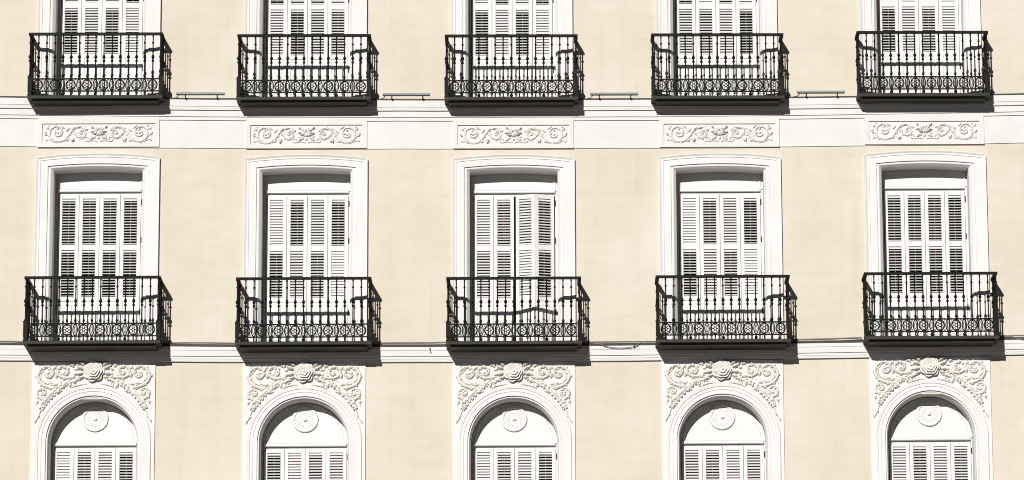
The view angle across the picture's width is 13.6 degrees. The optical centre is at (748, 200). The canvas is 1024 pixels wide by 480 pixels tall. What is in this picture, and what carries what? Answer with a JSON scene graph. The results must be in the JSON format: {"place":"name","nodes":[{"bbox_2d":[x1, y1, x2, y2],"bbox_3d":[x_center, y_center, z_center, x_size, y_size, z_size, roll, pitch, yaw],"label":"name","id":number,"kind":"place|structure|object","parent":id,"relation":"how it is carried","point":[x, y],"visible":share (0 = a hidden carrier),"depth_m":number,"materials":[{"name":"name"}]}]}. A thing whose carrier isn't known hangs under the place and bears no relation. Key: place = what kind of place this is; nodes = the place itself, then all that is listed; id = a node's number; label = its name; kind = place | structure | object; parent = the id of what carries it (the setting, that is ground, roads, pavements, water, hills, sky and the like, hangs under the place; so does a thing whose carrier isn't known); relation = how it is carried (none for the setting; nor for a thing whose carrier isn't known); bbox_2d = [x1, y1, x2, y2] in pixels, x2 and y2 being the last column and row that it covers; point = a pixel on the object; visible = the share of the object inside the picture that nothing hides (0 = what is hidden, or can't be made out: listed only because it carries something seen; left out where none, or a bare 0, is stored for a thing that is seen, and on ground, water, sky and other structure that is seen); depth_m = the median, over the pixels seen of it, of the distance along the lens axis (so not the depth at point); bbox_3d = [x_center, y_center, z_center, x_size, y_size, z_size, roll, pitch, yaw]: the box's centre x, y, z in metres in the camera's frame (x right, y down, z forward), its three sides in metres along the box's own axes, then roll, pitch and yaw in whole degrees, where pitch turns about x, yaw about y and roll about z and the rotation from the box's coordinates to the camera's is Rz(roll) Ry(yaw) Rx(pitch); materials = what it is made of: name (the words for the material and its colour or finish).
{"place":"outdoors","nodes":[
{"label":"outdoors","id":0,"kind":"place"},
{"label":"pavement","id":1,"kind":"structure","parent":0,"visible":0},
{"bbox_2d":[0,0,1023,479],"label":"apartment building","id":2,"kind":"structure","parent":1,"relation":"on","point":[410,204],"depth_m":61.29,"materials":[{"name":"beige paint"}]},
{"bbox_2d":[30,361,155,479],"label":"arched window","id":3,"kind":"structure","parent":2,"relation":"in","point":[74,437],"depth_m":60.48,"materials":[{"name":"paint"}]},
{"bbox_2d":[23,276,163,351],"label":"balcony","id":4,"kind":"structure","parent":2,"relation":"attached to","point":[92,345],"depth_m":60.22,"materials":[{"name":"black metal"}]},
{"bbox_2d":[27,32,164,105],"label":"balcony","id":5,"kind":"structure","parent":2,"relation":"attached to","point":[95,99],"depth_m":61.09,"materials":[{"name":"black metal"}]},
{"bbox_2d":[32,153,159,340],"bbox_3d":[-9.322,0.776,61.121,1.758,2.856,0.576,0,-12,-3],"label":"window","id":6,"kind":"structure","parent":2,"relation":"in","point":[97,214],"depth_m":61.14,"materials":[{"name":"paint"}]},
{"bbox_2d":[36,0,160,94],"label":"window","id":7,"kind":"structure","parent":2,"relation":"in","point":[54,16],"depth_m":61.80,"materials":[{"name":"paint"}]},
{"bbox_2d":[163,342,234,343],"bbox_3d":[-7.804,2.025,60.624,1.034,0.030,0.029,0,-12,-3],"label":"cable","id":8,"kind":"object","parent":2,"relation":"on","point":[198,343],"visible":1,"depth_m":60.61,"materials":[{"name":"grey rubber"}]},
{"bbox_2d":[175,92,224,98],"bbox_3d":[-7.911,-1.506,61.367,0.746,0.078,0.132,0,-12,-3],"label":"bracketed bar","id":9,"kind":"object","parent":2,"relation":"attached to","point":[200,93],"visible":1,"depth_m":61.31,"materials":[{"name":"grey metal"}]},
{"bbox_2d":[235,277,372,352],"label":"balcony","id":10,"kind":"structure","parent":2,"relation":"attached to","point":[286,346],"depth_m":60.36,"materials":[{"name":"black metal"}]},
{"bbox_2d":[236,34,371,106],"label":"balcony","id":11,"kind":"structure","parent":2,"relation":"attached to","point":[336,100],"depth_m":61.23,"materials":[{"name":"black metal"}]},
{"bbox_2d":[242,361,365,479],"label":"arched window","id":12,"kind":"structure","parent":2,"relation":"in","point":[302,420],"depth_m":60.62,"materials":[{"name":"paint"}]},
{"bbox_2d":[244,0,366,96],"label":"window","id":13,"kind":"structure","parent":2,"relation":"in","point":[261,16],"depth_m":61.94,"materials":[{"name":"paint"}]},
{"bbox_2d":[243,155,367,341],"bbox_3d":[-6.352,0.794,61.262,1.758,2.856,0.576,0,-12,-3],"label":"window","id":14,"kind":"structure","parent":2,"relation":"in","point":[305,215],"depth_m":61.29,"materials":[{"name":"paint"}]},
{"bbox_2d":[381,93,429,98],"bbox_3d":[-4.962,-1.498,61.510,0.733,0.078,0.132,0,-12,-3],"label":"bracketed bar","id":15,"kind":"object","parent":2,"relation":"attached to","point":[405,94],"visible":1,"depth_m":61.45,"materials":[{"name":"grey metal"}]},
{"bbox_2d":[373,342,445,344],"bbox_3d":[-4.835,2.030,60.768,1.034,0.037,0.029,0,-12,-3],"label":"cable","id":16,"kind":"object","parent":2,"relation":"on","point":[408,343],"visible":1,"depth_m":60.76,"materials":[{"name":"black rubber"}]},
{"bbox_2d":[444,34,577,107],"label":"balcony","id":17,"kind":"structure","parent":2,"relation":"attached to","point":[487,101],"depth_m":61.37,"materials":[{"name":"black metal"}]},
{"bbox_2d":[451,0,572,96],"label":"window","id":18,"kind":"structure","parent":2,"relation":"in","point":[467,16],"depth_m":62.09,"materials":[{"name":"paint"}]},
{"bbox_2d":[446,276,581,351],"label":"balcony","id":19,"kind":"structure","parent":2,"relation":"attached to","point":[515,346],"depth_m":60.50,"materials":[{"name":"black metal"}]},
{"bbox_2d":[452,155,575,340],"bbox_3d":[-3.383,0.792,61.408,1.758,2.856,0.576,0,-12,-3],"label":"window","id":20,"kind":"structure","parent":2,"relation":"in","point":[513,215],"depth_m":61.43,"materials":[{"name":"paint"}]},
{"bbox_2d":[453,361,574,479],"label":"arched window","id":21,"kind":"structure","parent":2,"relation":"in","point":[512,420],"depth_m":60.77,"materials":[{"name":"paint"}]},
{"bbox_2d":[590,93,637,98],"bbox_3d":[-1.972,-1.510,61.659,0.745,0.078,0.132,0,-12,-3],"label":"bracketed bar","id":22,"kind":"object","parent":2,"relation":"attached to","point":[614,94],"visible":1,"depth_m":61.61,"materials":[{"name":"grey metal"}]},
{"bbox_2d":[582,341,653,347],"bbox_3d":[-1.864,2.056,60.878,1.031,0.108,0.049,0,-12,-4],"label":"cable","id":23,"kind":"object","parent":2,"relation":"attached to","point":[634,346],"visible":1,"depth_m":60.86,"materials":[{"name":"black rubber"}]},
{"bbox_2d":[585,341,655,342],"bbox_3d":[-1.836,2.017,60.922,1.052,0.026,0.027,0,-12,-3],"label":"cable","id":24,"kind":"object","parent":2,"relation":"on","point":[611,341],"visible":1,"depth_m":60.91,"materials":[{"name":"black rubber"}]},
{"bbox_2d":[656,0,777,95],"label":"window","id":25,"kind":"structure","parent":2,"relation":"in","point":[672,16],"depth_m":62.24,"materials":[{"name":"paint"}]},
{"bbox_2d":[650,33,784,105],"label":"balcony","id":26,"kind":"structure","parent":2,"relation":"attached to","point":[718,99],"depth_m":61.52,"materials":[{"name":"black metal"}]},
{"bbox_2d":[659,153,783,338],"bbox_3d":[-0.414,0.771,61.559,1.758,2.856,0.576,0,-12,-3],"label":"window","id":27,"kind":"structure","parent":2,"relation":"in","point":[720,213],"depth_m":61.58,"materials":[{"name":"paint"}]},
{"bbox_2d":[655,275,790,349],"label":"balcony","id":28,"kind":"structure","parent":2,"relation":"attached to","point":[723,343],"depth_m":60.66,"materials":[{"name":"black metal"}]},
{"bbox_2d":[661,359,784,479],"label":"arched window","id":29,"kind":"structure","parent":2,"relation":"in","point":[722,419],"depth_m":60.92,"materials":[{"name":"paint"}]},
{"bbox_2d":[794,91,844,96],"bbox_3d":[1.016,-1.541,61.813,0.741,0.078,0.132,0,-12,-3],"label":"bracketed bar","id":30,"kind":"object","parent":2,"relation":"attached to","point":[821,92],"visible":1,"depth_m":61.76,"materials":[{"name":"grey metal"}]},
{"bbox_2d":[791,337,861,340],"bbox_3d":[1.104,1.976,61.073,1.034,0.048,0.029,0,-12,-3],"label":"cable","id":31,"kind":"object","parent":2,"relation":"on","point":[829,338],"visible":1,"depth_m":61.06,"materials":[{"name":"grey rubber"}]},
{"bbox_2d":[860,0,982,92],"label":"window","id":32,"kind":"structure","parent":2,"relation":"in","point":[875,15],"depth_m":62.40,"materials":[{"name":"paint"}]},
{"bbox_2d":[855,31,989,103],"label":"balcony","id":33,"kind":"structure","parent":2,"relation":"attached to","point":[891,97],"depth_m":61.68,"materials":[{"name":"black metal"}]},
{"bbox_2d":[864,150,990,335],"bbox_3d":[2.555,0.730,61.714,1.758,2.856,0.576,0,-12,-3],"label":"window","id":34,"kind":"structure","parent":2,"relation":"in","point":[926,210],"depth_m":61.74,"materials":[{"name":"paint"}]},
{"bbox_2d":[861,272,999,346],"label":"balcony","id":35,"kind":"structure","parent":2,"relation":"attached to","point":[980,340],"depth_m":60.81,"materials":[{"name":"black metal"}]},
{"bbox_2d":[869,356,992,479],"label":"arched window","id":36,"kind":"structure","parent":2,"relation":"in","point":[946,435],"depth_m":61.07,"materials":[{"name":"paint"}]}
]}

